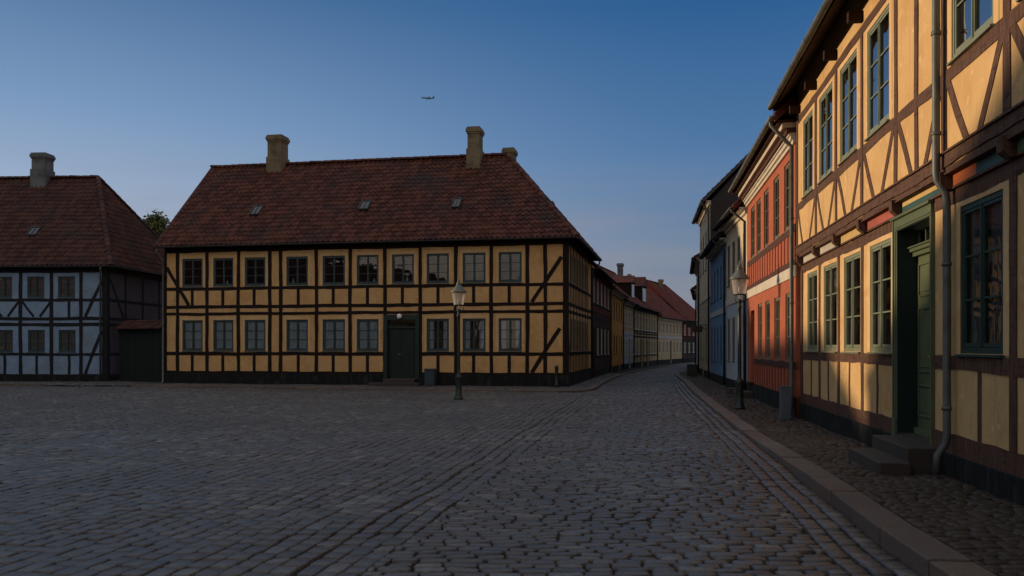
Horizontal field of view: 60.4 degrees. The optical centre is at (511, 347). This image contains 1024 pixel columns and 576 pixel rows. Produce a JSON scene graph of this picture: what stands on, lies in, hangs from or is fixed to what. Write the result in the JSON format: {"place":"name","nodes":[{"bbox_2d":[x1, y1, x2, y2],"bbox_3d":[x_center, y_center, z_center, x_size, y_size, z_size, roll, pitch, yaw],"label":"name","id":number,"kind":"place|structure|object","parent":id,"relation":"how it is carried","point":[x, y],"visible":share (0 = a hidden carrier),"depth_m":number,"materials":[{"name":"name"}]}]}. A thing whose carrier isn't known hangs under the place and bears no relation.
{"place":"outdoors","nodes":[
{"label":"outdoors","id":0,"kind":"place"},
{"bbox_2d":[0,373,621,390],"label":"pavement","id":1,"kind":"structure","parent":0,"point":[586,384],"depth_m":35.91,"materials":[{"name":"stone"}]},
{"bbox_2d":[368,379,421,385],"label":"entrance steps","id":2,"kind":"structure","parent":1,"relation":"on","point":[399,382],"depth_m":35.30,"materials":[{"name":"stone"}]},
{"bbox_2d":[424,368,436,385],"bbox_3d":[-3.277,1.200,35.323,0.450,0.680,0.350,0,0,11],"label":"litter bin","id":3,"kind":"object","parent":1,"relation":"on","point":[429,377],"visible":1,"depth_m":35.16,"materials":[{"name":"metal"}]},
{"bbox_2d":[554,365,558,386],"bbox_3d":[1.739,1.130,34.283,0.180,0.860,0.176,0,0,0],"label":"bollard","id":4,"kind":"object","parent":1,"relation":"on","point":[556,367],"visible":0.93,"depth_m":34.23,"materials":[{"name":"metal"}]},
{"bbox_2d":[0,0,823,308],"label":"sky","id":5,"kind":"structure","parent":0,"point":[625,114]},
{"bbox_2d":[297,429,550,575],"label":"strip","id":6,"kind":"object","parent":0,"point":[362,552],"visible":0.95,"depth_m":8.13,"materials":[{"name":"stone"}]},
{"bbox_2d":[44,361,896,575],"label":"ground","id":7,"kind":"structure","parent":0,"point":[647,520],"depth_m":9.17,"materials":[{"name":"stone"}]},
{"bbox_2d":[0,383,43,385],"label":"kerb","id":8,"kind":"structure","parent":7,"relation":"on","point":[2,384],"depth_m":36.87,"materials":[{"name":"stone"}]},
{"bbox_2d":[0,152,164,381],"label":"half timbered house","id":9,"kind":"structure","parent":7,"relation":"on","point":[80,270],"depth_m":40.45,"materials":[{"name":"white paint"}]},
{"bbox_2d":[0,277,12,298],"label":"window","id":10,"kind":"structure","parent":9,"relation":"in","point":[5,282],"depth_m":40.37,"materials":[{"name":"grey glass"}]},
{"bbox_2d":[0,330,12,352],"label":"window","id":11,"kind":"structure","parent":9,"relation":"in","point":[6,336],"depth_m":40.40,"materials":[{"name":"grey glass"}]},
{"bbox_2d":[26,276,44,298],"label":"window","id":12,"kind":"structure","parent":9,"relation":"in","point":[35,283],"depth_m":40.29,"materials":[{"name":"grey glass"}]},
{"bbox_2d":[27,330,45,352],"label":"window","id":13,"kind":"structure","parent":9,"relation":"in","point":[36,338],"depth_m":40.29,"materials":[{"name":"grey glass"}]},
{"bbox_2d":[58,276,74,297],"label":"window","id":14,"kind":"structure","parent":9,"relation":"in","point":[66,284],"depth_m":40.20,"materials":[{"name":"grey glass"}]},
{"bbox_2d":[58,330,75,352],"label":"window","id":15,"kind":"structure","parent":9,"relation":"in","point":[67,338],"depth_m":40.18,"materials":[{"name":"grey glass"}]},
{"bbox_2d":[113,320,164,381],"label":"timber gate","id":16,"kind":"structure","parent":7,"relation":"on","point":[140,350],"depth_m":39.36,"materials":[{"name":"green wood"}]},
{"bbox_2d":[143,210,169,236],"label":"tree","id":17,"kind":"object","parent":7,"relation":"on","point":[156,224],"visible":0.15,"depth_m":58.81,"materials":[{"name":"green plant"}]},
{"bbox_2d":[0,429,523,575],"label":"square","id":18,"kind":"structure","parent":7,"relation":"attached to","point":[129,502],"depth_m":9.65,"materials":[{"name":"stone"}]},
{"bbox_2d":[0,386,586,431],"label":"square","id":19,"kind":"structure","parent":7,"relation":"attached to","point":[86,408],"depth_m":22.79,"materials":[{"name":"stone"}]},
{"bbox_2d":[451,277,466,398],"bbox_3d":[-1.650,-0.285,27.200,0.500,3.790,0.500,0,0,0],"label":"street lamp","id":20,"kind":"object","parent":19,"relation":"on","point":[458,288],"visible":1,"depth_m":27.15,"materials":[{"name":"black metal"}]},
{"bbox_2d":[152,126,601,386],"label":"half timbered house","id":21,"kind":"structure","parent":7,"relation":"on","point":[503,239],"depth_m":37.02,"materials":[{"name":"yellow paint"}]},
{"bbox_2d":[181,259,202,287],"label":"window","id":22,"kind":"structure","parent":21,"relation":"in","point":[192,285],"depth_m":37.88,"materials":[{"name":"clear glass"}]},
{"bbox_2d":[181,320,202,351],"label":"window","id":23,"kind":"structure","parent":21,"relation":"in","point":[192,329],"depth_m":37.94,"materials":[{"name":"grey glass"}]},
{"bbox_2d":[212,320,233,351],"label":"window","id":24,"kind":"structure","parent":21,"relation":"in","point":[223,329],"depth_m":37.66,"materials":[{"name":"grey glass"}]},
{"bbox_2d":[214,258,233,286],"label":"window","id":25,"kind":"structure","parent":21,"relation":"in","point":[230,285],"depth_m":37.60,"materials":[{"name":"grey wood"}]},
{"bbox_2d":[244,257,265,286],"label":"window","id":26,"kind":"structure","parent":21,"relation":"in","point":[255,284],"depth_m":37.32,"materials":[{"name":"grey wood"}]},
{"bbox_2d":[244,320,265,351],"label":"window","id":27,"kind":"structure","parent":21,"relation":"in","point":[254,329],"depth_m":37.39,"materials":[{"name":"grey glass"}]},
{"bbox_2d":[285,320,308,351],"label":"window","id":28,"kind":"structure","parent":21,"relation":"in","point":[297,330],"depth_m":37.00,"materials":[{"name":"grey glass"}]},
{"bbox_2d":[287,256,308,285],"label":"window","id":29,"kind":"structure","parent":21,"relation":"in","point":[301,257],"depth_m":36.94,"materials":[{"name":"grey wood"}]},
{"bbox_2d":[322,256,344,285],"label":"window","id":30,"kind":"structure","parent":21,"relation":"in","point":[333,283],"depth_m":36.64,"materials":[{"name":"grey wood"}]},
{"bbox_2d":[322,319,345,351],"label":"window","id":31,"kind":"structure","parent":21,"relation":"in","point":[333,329],"depth_m":36.68,"materials":[{"name":"grey glass"}]},
{"bbox_2d":[356,319,378,351],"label":"window","id":32,"kind":"structure","parent":21,"relation":"in","point":[367,329],"depth_m":36.40,"materials":[{"name":"grey glass"}]},
{"bbox_2d":[357,255,378,284],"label":"window","id":33,"kind":"structure","parent":21,"relation":"in","point":[358,256],"depth_m":36.35,"materials":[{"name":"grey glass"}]},
{"bbox_2d":[388,328,414,377],"bbox_3d":[-4.507,0.240,36.131,1.205,2.040,0.110,0,0,11],"label":"door","id":34,"kind":"structure","parent":21,"relation":"in","point":[401,341],"depth_m":36.16,"materials":[{"name":"green wood"}]},
{"bbox_2d":[391,254,413,284],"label":"window","id":35,"kind":"structure","parent":21,"relation":"in","point":[394,282],"depth_m":36.06,"materials":[{"name":"grey glass"}]},
{"bbox_2d":[426,319,449,351],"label":"window","id":36,"kind":"structure","parent":21,"relation":"in","point":[430,322],"depth_m":35.80,"materials":[{"name":"grey glass"}]},
{"bbox_2d":[427,253,449,283],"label":"window","id":37,"kind":"structure","parent":21,"relation":"in","point":[442,254],"depth_m":35.76,"materials":[{"name":"grey glass"}]},
{"bbox_2d":[462,253,485,283],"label":"window","id":38,"kind":"structure","parent":21,"relation":"in","point":[473,281],"depth_m":35.46,"materials":[{"name":"grey wood"}]},
{"bbox_2d":[462,318,485,351],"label":"window","id":39,"kind":"structure","parent":21,"relation":"in","point":[466,322],"depth_m":35.50,"materials":[{"name":"grey glass"}]},
{"bbox_2d":[498,318,521,351],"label":"window","id":40,"kind":"structure","parent":21,"relation":"in","point":[502,321],"depth_m":35.22,"materials":[{"name":"grey glass"}]},
{"bbox_2d":[499,252,521,282],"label":"window","id":41,"kind":"structure","parent":21,"relation":"in","point":[500,253],"depth_m":35.17,"materials":[{"name":"grey wood"}]},
{"bbox_2d":[571,254,573,284],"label":"window","id":42,"kind":"structure","parent":21,"relation":"in","point":[571,254],"depth_m":35.86,"materials":[{"name":"grey glass"}]},
{"bbox_2d":[571,319,573,351],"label":"window","id":43,"kind":"structure","parent":21,"relation":"in","point":[571,319],"depth_m":35.86,"materials":[{"name":"grey glass"}]},
{"bbox_2d":[574,256,576,286],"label":"window","id":44,"kind":"structure","parent":21,"relation":"in","point":[574,256],"depth_m":36.90,"materials":[{"name":"grey glass"}]},
{"bbox_2d":[574,319,576,351],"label":"window","id":45,"kind":"structure","parent":21,"relation":"in","point":[574,319],"depth_m":36.90,"materials":[{"name":"grey glass"}]},
{"bbox_2d":[577,259,579,287],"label":"window","id":46,"kind":"structure","parent":21,"relation":"in","point":[577,259],"depth_m":38.01,"materials":[{"name":"grey glass"}]},
{"bbox_2d":[577,320,579,351],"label":"window","id":47,"kind":"structure","parent":21,"relation":"in","point":[577,320],"depth_m":37.96,"materials":[{"name":"grey glass"}]},
{"bbox_2d":[580,261,582,289],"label":"window","id":48,"kind":"structure","parent":21,"relation":"in","point":[580,261],"depth_m":39.08,"materials":[{"name":"grey glass"}]},
{"bbox_2d":[580,321,582,351],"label":"window","id":49,"kind":"structure","parent":21,"relation":"in","point":[580,321],"depth_m":39.17,"materials":[{"name":"grey glass"}]},
{"bbox_2d":[583,322,584,351],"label":"window","id":50,"kind":"structure","parent":21,"relation":"in","point":[583,322],"depth_m":40.14,"materials":[{"name":"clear glass"}]},
{"bbox_2d":[583,264,585,291],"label":"window","id":51,"kind":"structure","parent":21,"relation":"in","point":[583,264],"depth_m":40.09,"materials":[{"name":"grey glass"}]},
{"bbox_2d":[132,362,694,392],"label":"kerb","id":52,"kind":"structure","parent":7,"relation":"on","point":[596,386],"depth_m":33.72,"materials":[{"name":"stone"}]},
{"bbox_2d":[552,201,616,377],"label":"terraced house","id":53,"kind":"structure","parent":7,"relation":"on","point":[602,327],"depth_m":49.02,"materials":[{"name":"paint"}]},
{"bbox_2d":[597,328,598,354],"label":"window","id":54,"kind":"structure","parent":53,"relation":"in","point":[597,328],"depth_m":46.63,"materials":[{"name":"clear glass"}]},
{"bbox_2d":[597,281,599,304],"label":"window","id":55,"kind":"structure","parent":53,"relation":"in","point":[597,281],"depth_m":46.63,"materials":[{"name":"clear glass"}]},
{"bbox_2d":[690,285,695,363],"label":"townhouse","id":56,"kind":"structure","parent":7,"relation":"on","point":[693,291],"depth_m":61.67,"materials":[{"name":"white paint"}]},
{"bbox_2d":[689,253,699,372],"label":"townhouse","id":57,"kind":"structure","parent":7,"relation":"on","point":[695,265],"depth_m":53.15,"materials":[{"name":"white paint"}]},
{"bbox_2d":[686,321,697,326],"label":"hanging sign","id":58,"kind":"object","parent":57,"relation":"attached to","point":[689,323],"visible":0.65,"depth_m":54.20,"materials":[{"name":"metal"}]},
{"bbox_2d":[666,369,736,430],"bbox_3d":[12.843,1.618,59.959,3.734,0.086,87.511,0,0,14],"label":"gutter strip","id":59,"kind":"object","parent":7,"relation":"on","point":[717,420],"visible":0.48,"depth_m":22.93,"materials":[{"name":"stone"}]},
{"bbox_2d":[699,231,726,386],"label":"terraced house","id":60,"kind":"structure","parent":7,"relation":"on","point":[714,252],"depth_m":37.69,"materials":[{"name":"blue paint"}]},
{"bbox_2d":[710,328,712,360],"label":"window","id":61,"kind":"structure","parent":60,"relation":"in","point":[711,328],"depth_m":42.02,"materials":[{"name":"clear glass"}]},
{"bbox_2d":[713,328,714,360],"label":"window","id":62,"kind":"structure","parent":60,"relation":"in","point":[714,328],"depth_m":40.42,"materials":[{"name":"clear glass"}]},
{"bbox_2d":[716,268,717,300],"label":"window","id":63,"kind":"structure","parent":60,"relation":"in","point":[717,268],"depth_m":38.85,"materials":[{"name":"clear glass"}]},
{"bbox_2d":[716,327,717,361],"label":"window","id":64,"kind":"structure","parent":60,"relation":"in","point":[717,327],"depth_m":38.85,"materials":[{"name":"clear glass"}]},
{"bbox_2d":[719,264,721,298],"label":"window","id":65,"kind":"structure","parent":60,"relation":"in","point":[721,264],"depth_m":36.94,"materials":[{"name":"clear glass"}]},
{"bbox_2d":[720,326,721,361],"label":"window","id":66,"kind":"structure","parent":60,"relation":"in","point":[720,326],"depth_m":36.94,"materials":[{"name":"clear glass"}]},
{"bbox_2d":[691,151,749,378],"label":"townhouse","id":67,"kind":"structure","parent":7,"relation":"on","point":[718,200],"depth_m":43.75,"materials":[{"name":"white paint"}]},
{"bbox_2d":[692,324,706,331],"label":"hanging sign","id":68,"kind":"object","parent":67,"relation":"attached to","point":[698,328],"visible":1,"depth_m":45.00,"materials":[{"name":"metal"}]},
{"bbox_2d":[705,326,706,359],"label":"window","id":69,"kind":"structure","parent":67,"relation":"in","point":[706,326],"depth_m":45.49,"materials":[{"name":"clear glass"}]},
{"bbox_2d":[712,197,747,389],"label":"terraced house","id":70,"kind":"structure","parent":7,"relation":"on","point":[734,219],"depth_m":31.60,"materials":[{"name":"white paint"}]},
{"bbox_2d":[726,245,729,287],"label":"window","id":71,"kind":"structure","parent":70,"relation":"in","point":[729,245],"depth_m":33.78,"materials":[{"name":"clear glass"}]},
{"bbox_2d":[726,318,729,360],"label":"window","id":72,"kind":"structure","parent":70,"relation":"in","point":[729,318],"depth_m":33.76,"materials":[{"name":"white glass"}]},
{"bbox_2d":[731,241,734,284],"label":"window","id":73,"kind":"structure","parent":70,"relation":"in","point":[734,241],"depth_m":32.48,"materials":[{"name":"green glass"}]},
{"bbox_2d":[731,317,734,361],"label":"window","id":74,"kind":"structure","parent":70,"relation":"in","point":[733,317],"depth_m":32.36,"materials":[{"name":"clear glass"}]},
{"bbox_2d":[736,236,739,281],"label":"window","id":75,"kind":"structure","parent":70,"relation":"in","point":[739,236],"depth_m":31.07,"materials":[{"name":"green glass"}]},
{"bbox_2d":[728,91,800,417],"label":"terraced house","id":76,"kind":"structure","parent":7,"relation":"on","point":[763,186],"depth_m":22.85,"materials":[{"name":"red paint"}]},
{"bbox_2d":[750,206,754,259],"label":"window","id":77,"kind":"structure","parent":76,"relation":"in","point":[753,210],"depth_m":27.47,"materials":[{"name":"green glass"}]},
{"bbox_2d":[757,198,760,254],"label":"window","id":78,"kind":"structure","parent":76,"relation":"in","point":[759,202],"depth_m":26.06,"materials":[{"name":"green glass"}]},
{"bbox_2d":[757,303,761,358],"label":"window","id":79,"kind":"structure","parent":76,"relation":"in","point":[760,305],"depth_m":26.10,"materials":[{"name":"green glass"}]},
{"bbox_2d":[763,188,768,249],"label":"window","id":80,"kind":"structure","parent":76,"relation":"in","point":[767,192],"depth_m":24.46,"materials":[{"name":"green glass"}]},
{"bbox_2d":[764,300,769,359],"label":"window","id":81,"kind":"structure","parent":76,"relation":"in","point":[768,302],"depth_m":24.23,"materials":[{"name":"green glass"}]},
{"bbox_2d":[772,176,778,242],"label":"window","id":82,"kind":"structure","parent":76,"relation":"in","point":[777,179],"depth_m":22.61,"materials":[{"name":"green glass"}]},
{"bbox_2d":[773,297,779,360],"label":"window","id":83,"kind":"structure","parent":76,"relation":"in","point":[778,298],"depth_m":22.48,"materials":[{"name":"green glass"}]},
{"bbox_2d":[783,162,789,233],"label":"window","id":84,"kind":"structure","parent":76,"relation":"in","point":[787,169],"depth_m":21.26,"materials":[{"name":"green glass"}]},
{"bbox_2d":[784,293,789,361],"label":"window","id":85,"kind":"structure","parent":76,"relation":"in","point":[788,295],"depth_m":21.05,"materials":[{"name":"green wood"}]},
{"bbox_2d":[713,430,919,575],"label":"gutter strip","id":86,"kind":"object","parent":7,"relation":"on","point":[805,512],"visible":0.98,"depth_m":8.23,"materials":[{"name":"stone"}]},
{"bbox_2d":[674,370,996,575],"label":"kerb","id":87,"kind":"structure","parent":7,"relation":"on","point":[914,549],"depth_m":7.82,"materials":[{"name":"stone"}]},
{"bbox_2d":[767,0,1023,505],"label":"half timbered house","id":88,"kind":"structure","parent":7,"relation":"on","point":[908,115],"depth_m":11.63,"materials":[{"name":"yellow paint"}]},
{"bbox_2d":[801,109,812,199],"bbox_3d":[6.174,-3.997,18.283,0.125,1.665,1.110,0,0,8],"label":"window","id":89,"kind":"structure","parent":88,"relation":"in","point":[808,188],"depth_m":18.48,"materials":[{"name":"green glass"}]},
{"bbox_2d":[805,270,817,351],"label":"window","id":90,"kind":"structure","parent":88,"relation":"in","point":[812,346],"depth_m":18.34,"materials":[{"name":"green glass"}]},
{"bbox_2d":[817,83,832,184],"bbox_3d":[5.920,-3.997,16.534,0.125,1.665,1.250,0,0,8],"label":"window","id":91,"kind":"structure","parent":88,"relation":"in","point":[823,176],"depth_m":16.74,"materials":[{"name":"green wood"}]},
{"bbox_2d":[821,262,836,352],"bbox_3d":[6.050,-0.732,16.611,0.161,1.675,1.230,0,0,8],"label":"window","id":92,"kind":"structure","parent":88,"relation":"in","point":[829,347],"depth_m":16.99,"materials":[{"name":"green wood"}]},
{"bbox_2d":[837,49,857,165],"bbox_3d":[5.661,-3.997,14.754,0.125,1.665,1.270,0,0,8],"label":"window","id":93,"kind":"structure","parent":88,"relation":"in","point":[848,66],"depth_m":14.75,"materials":[{"name":"green wood"}]},
{"bbox_2d":[841,252,860,353],"bbox_3d":[5.802,-0.732,14.905,0.161,1.675,1.230,0,0,8],"label":"window","id":94,"kind":"structure","parent":88,"relation":"in","point":[850,276],"depth_m":15.31,"materials":[{"name":"green wood"}]},
{"bbox_2d":[864,5,889,141],"bbox_3d":[5.392,-3.997,12.909,0.125,1.665,1.260,0,0,8],"label":"window","id":95,"kind":"structure","parent":88,"relation":"in","point":[872,129],"depth_m":12.97,"materials":[{"name":"green glass"}]},
{"bbox_2d":[867,238,891,354],"bbox_3d":[5.546,-0.732,13.148,0.161,1.675,1.230,0,0,8],"label":"window","id":96,"kind":"structure","parent":88,"relation":"in","point":[880,247],"depth_m":13.46,"materials":[{"name":"green glass"}]},
{"bbox_2d":[907,227,929,437],"bbox_3d":[5.445,-0.190,11.438,0.185,2.820,1.401,0,0,8],"label":"door","id":97,"kind":"structure","parent":88,"relation":"in","point":[921,250],"depth_m":11.80,"materials":[{"name":"green wood"}]},
{"bbox_2d":[946,0,994,65],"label":"window","id":98,"kind":"structure","parent":88,"relation":"in","point":[977,32],"depth_m":9.38,"materials":[{"name":"green wood"}]},
{"bbox_2d":[955,189,1004,357],"bbox_3d":[4.983,-0.732,9.282,0.161,1.675,1.250,0,0,8],"label":"window","id":99,"kind":"structure","parent":88,"relation":"in","point":[986,279],"depth_m":9.27,"materials":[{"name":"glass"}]},
{"bbox_2d":[529,392,599,430],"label":"strip","id":100,"kind":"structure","parent":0,"point":[554,420],"depth_m":21.36,"materials":[{"name":"stone"}]},
{"bbox_2d":[362,429,848,575],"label":"road","id":101,"kind":"structure","parent":0,"point":[671,468],"depth_m":8.19,"materials":[{"name":"stone"}]},
{"bbox_2d":[592,267,628,372],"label":"terraced house","id":102,"kind":"structure","parent":0,"point":[617,332],"depth_m":58.88,"materials":[{"name":"paint"}]},
{"bbox_2d":[592,266,639,368],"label":"terraced house","id":103,"kind":"structure","parent":0,"point":[629,304],"depth_m":65.84,"materials":[{"name":"white paint"}]},
{"bbox_2d":[626,339,627,355],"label":"window","id":104,"kind":"structure","parent":103,"relation":"in","point":[626,339],"depth_m":65.01,"materials":[{"name":"white glass"}]},
{"bbox_2d":[592,263,661,367],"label":"terraced house","id":105,"kind":"structure","parent":0,"point":[633,287],"depth_m":74.94,"materials":[{"name":"paint"}]},
{"bbox_2d":[553,363,712,430],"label":"road","id":106,"kind":"structure","parent":0,"point":[653,399],"depth_m":23.31,"materials":[{"name":"stone"}]},
{"bbox_2d":[627,274,685,363],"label":"terraced house","id":107,"kind":"structure","parent":0,"point":[670,335],"depth_m":88.59,"materials":[{"name":"white paint"}]},
{"bbox_2d":[646,279,694,361],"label":"terraced house","id":108,"kind":"structure","parent":0,"point":[673,300],"depth_m":97.64,"materials":[{"name":"paint"}]},
{"bbox_2d":[680,371,822,428],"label":"pavement","id":109,"kind":"structure","parent":0,"point":[754,413],"depth_m":22.10,"materials":[{"name":"stone"}]},
{"bbox_2d":[686,364,697,375],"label":"planter","id":110,"kind":"object","parent":109,"relation":"on","point":[691,369],"visible":0.92,"depth_m":47.10,"materials":[{"name":"metal"}]},
{"bbox_2d":[730,260,749,408],"bbox_3d":[5.800,-0.325,22.400,0.500,3.790,0.500,0,0,0],"label":"street lamp","id":111,"kind":"object","parent":109,"relation":"on","point":[739,274],"visible":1,"depth_m":22.35,"materials":[{"name":"black metal"}]},
{"bbox_2d":[733,390,752,397],"bbox_3d":[7.236,1.475,27.544,0.510,0.190,1.110,0,0,8],"label":"doorstep","id":112,"kind":"object","parent":109,"relation":"on","point":[748,394],"visible":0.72,"depth_m":26.99,"materials":[{"name":"stone"}]},
{"bbox_2d":[779,386,791,419],"bbox_3d":[6.000,1.215,19.300,0.230,0.730,0.280,0,0,8],"label":"utility cabinet","id":113,"kind":"object","parent":109,"relation":"on","point":[784,402],"visible":0.99,"depth_m":19.18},
{"bbox_2d":[756,428,1023,575],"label":"pavement","id":114,"kind":"structure","parent":0,"point":[984,529],"depth_m":8.36,"materials":[{"name":"stone"}]},
{"bbox_2d":[848,435,937,475],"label":"entrance steps","id":115,"kind":"structure","parent":114,"relation":"on","point":[898,455],"depth_m":10.68,"materials":[{"name":"stone"}]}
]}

